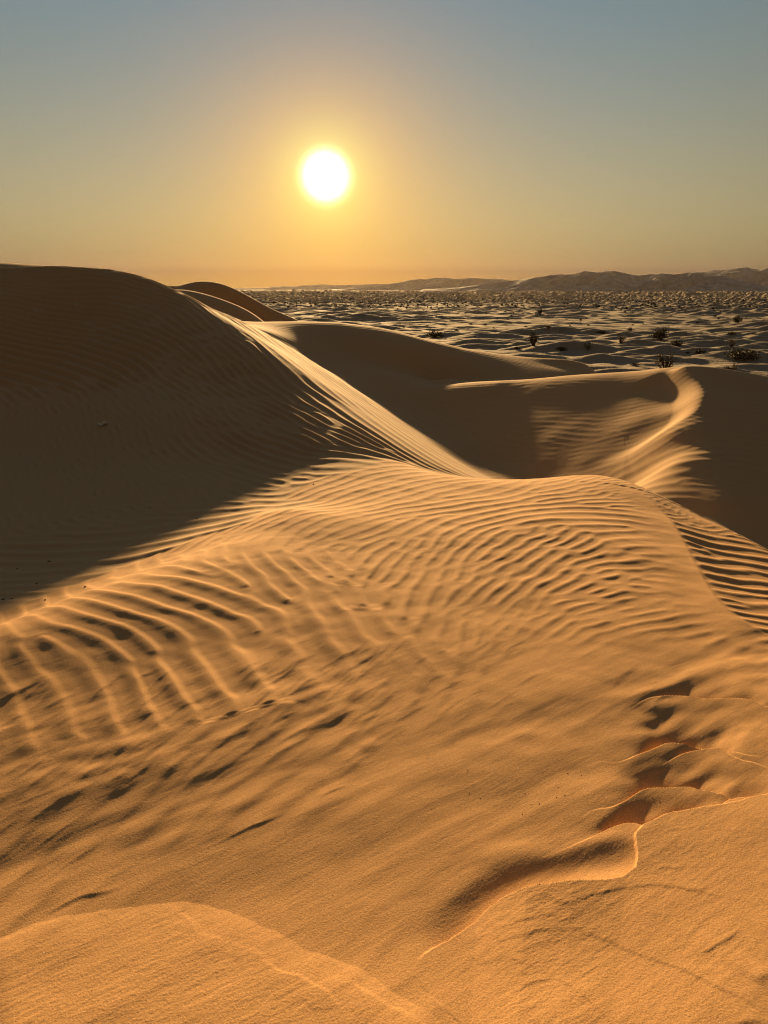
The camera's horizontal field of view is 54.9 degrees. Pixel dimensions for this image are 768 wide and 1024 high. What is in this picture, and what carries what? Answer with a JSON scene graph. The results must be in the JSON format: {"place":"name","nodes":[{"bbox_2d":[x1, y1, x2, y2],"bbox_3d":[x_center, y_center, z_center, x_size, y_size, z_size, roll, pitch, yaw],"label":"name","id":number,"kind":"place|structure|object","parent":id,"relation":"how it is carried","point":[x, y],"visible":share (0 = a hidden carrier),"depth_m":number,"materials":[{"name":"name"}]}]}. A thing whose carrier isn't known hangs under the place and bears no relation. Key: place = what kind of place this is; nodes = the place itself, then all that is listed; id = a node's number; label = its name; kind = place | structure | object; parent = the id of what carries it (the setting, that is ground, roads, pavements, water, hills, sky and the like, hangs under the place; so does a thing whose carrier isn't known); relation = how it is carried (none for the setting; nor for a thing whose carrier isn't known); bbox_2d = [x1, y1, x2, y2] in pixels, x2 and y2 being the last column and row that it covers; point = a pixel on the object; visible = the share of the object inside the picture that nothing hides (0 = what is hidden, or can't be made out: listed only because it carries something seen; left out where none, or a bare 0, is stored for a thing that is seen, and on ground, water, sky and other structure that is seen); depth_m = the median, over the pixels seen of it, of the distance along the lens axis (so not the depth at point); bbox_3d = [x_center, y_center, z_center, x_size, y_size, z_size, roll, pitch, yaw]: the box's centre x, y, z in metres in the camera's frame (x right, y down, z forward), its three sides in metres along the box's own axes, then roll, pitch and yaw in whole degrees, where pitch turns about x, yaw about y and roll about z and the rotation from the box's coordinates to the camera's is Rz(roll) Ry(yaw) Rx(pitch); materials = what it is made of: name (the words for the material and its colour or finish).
{"place":"outdoors","nodes":[
{"label":"outdoors","id":0,"kind":"place"},
{"bbox_2d":[0,263,297,321],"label":"distant dune","id":1,"kind":"structure","parent":0,"point":[213,294],"depth_m":42.14,"materials":[{"name":"brown sand"}]},
{"bbox_2d":[0,266,486,611],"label":"dune","id":2,"kind":"structure","parent":0,"point":[215,420],"depth_m":9.86,"materials":[{"name":"brown sand"}]},
{"bbox_2d":[234,279,510,289],"bbox_3d":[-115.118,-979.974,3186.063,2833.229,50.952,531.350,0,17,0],"label":"hills","id":3,"kind":"structure","parent":0,"point":[317,287],"depth_m":3290.69,"materials":[{"name":"brown sand"}]},
{"bbox_2d":[0,460,767,1023],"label":"dune","id":4,"kind":"structure","parent":0,"point":[390,742],"depth_m":2.75,"materials":[{"name":"orange sand"}]},
{"bbox_2d":[0,0,767,287],"label":"sky","id":5,"kind":"structure","parent":0,"point":[231,143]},
{"bbox_2d":[207,305,597,382],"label":"back dune","id":6,"kind":"structure","parent":0,"point":[384,355],"depth_m":24.17,"materials":[{"name":"brown sand"}]},
{"bbox_2d":[332,278,505,290],"bbox_3d":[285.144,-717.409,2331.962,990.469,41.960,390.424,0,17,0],"label":"hills","id":7,"kind":"structure","parent":0,"point":[422,284],"depth_m":2342.28,"materials":[{"name":"brown sand"}]},
{"bbox_2d":[238,289,767,375],"bbox_3d":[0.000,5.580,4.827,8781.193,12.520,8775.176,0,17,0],"label":"desert plain","id":8,"kind":"structure","parent":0,"point":[639,345],"depth_m":162.04,"materials":[{"name":"beige sand"}]},
{"bbox_2d":[425,331,445,337],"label":"desert shrub","id":9,"kind":"object","parent":8,"relation":"on","point":[432,334],"visible":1,"depth_m":106.41,"materials":[{"name":"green plant"}]},
{"bbox_2d":[252,291,767,309],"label":"shrubland","id":10,"kind":"structure","parent":8,"relation":"on","point":[523,305],"depth_m":325.69,"materials":[{"name":"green plant"}]},
{"bbox_2d":[528,333,538,345],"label":"desert shrub","id":11,"kind":"object","parent":8,"relation":"on","point":[533,340],"visible":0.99,"depth_m":85.19,"materials":[{"name":"brown plant"}]},
{"bbox_2d":[556,346,567,350],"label":"desert shrub","id":12,"kind":"object","parent":8,"relation":"on","point":[560,348],"visible":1,"depth_m":81.88,"materials":[{"name":"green plant"}]},
{"bbox_2d":[584,342,590,349],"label":"desert shrub","id":13,"kind":"object","parent":8,"relation":"on","point":[588,347],"visible":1,"depth_m":82.82,"materials":[{"name":"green plant"}]},
{"bbox_2d":[617,333,625,342],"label":"desert shrub","id":14,"kind":"object","parent":8,"relation":"on","point":[621,339],"visible":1,"depth_m":89.69,"materials":[{"name":"brown plant"}]},
{"bbox_2d":[649,327,670,339],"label":"desert shrub","id":15,"kind":"object","parent":8,"relation":"on","point":[661,335],"visible":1,"depth_m":98.12,"materials":[{"name":"brown plant"}]},
{"bbox_2d":[654,350,678,367],"bbox_3d":[23.499,-12.597,61.683,2.060,1.784,2.056,12,20,34],"label":"desert shrub","id":16,"kind":"object","parent":8,"relation":"on","point":[671,360],"visible":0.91,"depth_m":61.70,"materials":[{"name":"brown plant"}]},
{"bbox_2d":[669,340,684,345],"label":"desert shrub","id":17,"kind":"object","parent":8,"relation":"on","point":[677,343],"visible":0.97,"depth_m":85.72,"materials":[{"name":"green plant"}]},
{"bbox_2d":[694,349,707,353],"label":"desert shrub","id":18,"kind":"object","parent":8,"relation":"on","point":[698,351],"visible":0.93,"depth_m":79.40,"materials":[{"name":"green plant"}]},
{"bbox_2d":[727,338,736,346],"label":"desert shrub","id":19,"kind":"object","parent":8,"relation":"on","point":[730,343],"visible":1,"depth_m":81.79,"materials":[{"name":"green plant"}]},
{"bbox_2d":[733,315,742,322],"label":"desert shrub","id":20,"kind":"object","parent":8,"relation":"on","point":[737,319],"visible":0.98,"depth_m":158.75,"materials":[{"name":"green plant"}]},
{"bbox_2d":[724,348,760,359],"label":"desert shrub","id":21,"kind":"object","parent":8,"relation":"on","point":[736,355],"visible":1,"depth_m":74.42,"materials":[{"name":"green plant"}]},
{"bbox_2d":[251,325,767,548],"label":"dune","id":22,"kind":"structure","parent":0,"point":[694,439],"depth_m":14.58,"materials":[{"name":"brown sand"}]},
{"bbox_2d":[421,271,767,291],"bbox_3d":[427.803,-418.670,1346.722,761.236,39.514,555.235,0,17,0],"label":"hills","id":23,"kind":"structure","parent":0,"point":[606,281],"depth_m":1286.73,"materials":[{"name":"brown sand"}]},
{"bbox_2d":[694,267,767,286],"bbox_3d":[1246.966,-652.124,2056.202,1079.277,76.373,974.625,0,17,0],"label":"hills","id":24,"kind":"structure","parent":0,"point":[750,275],"depth_m":2052.04,"materials":[{"name":"brown sand"}]}
]}

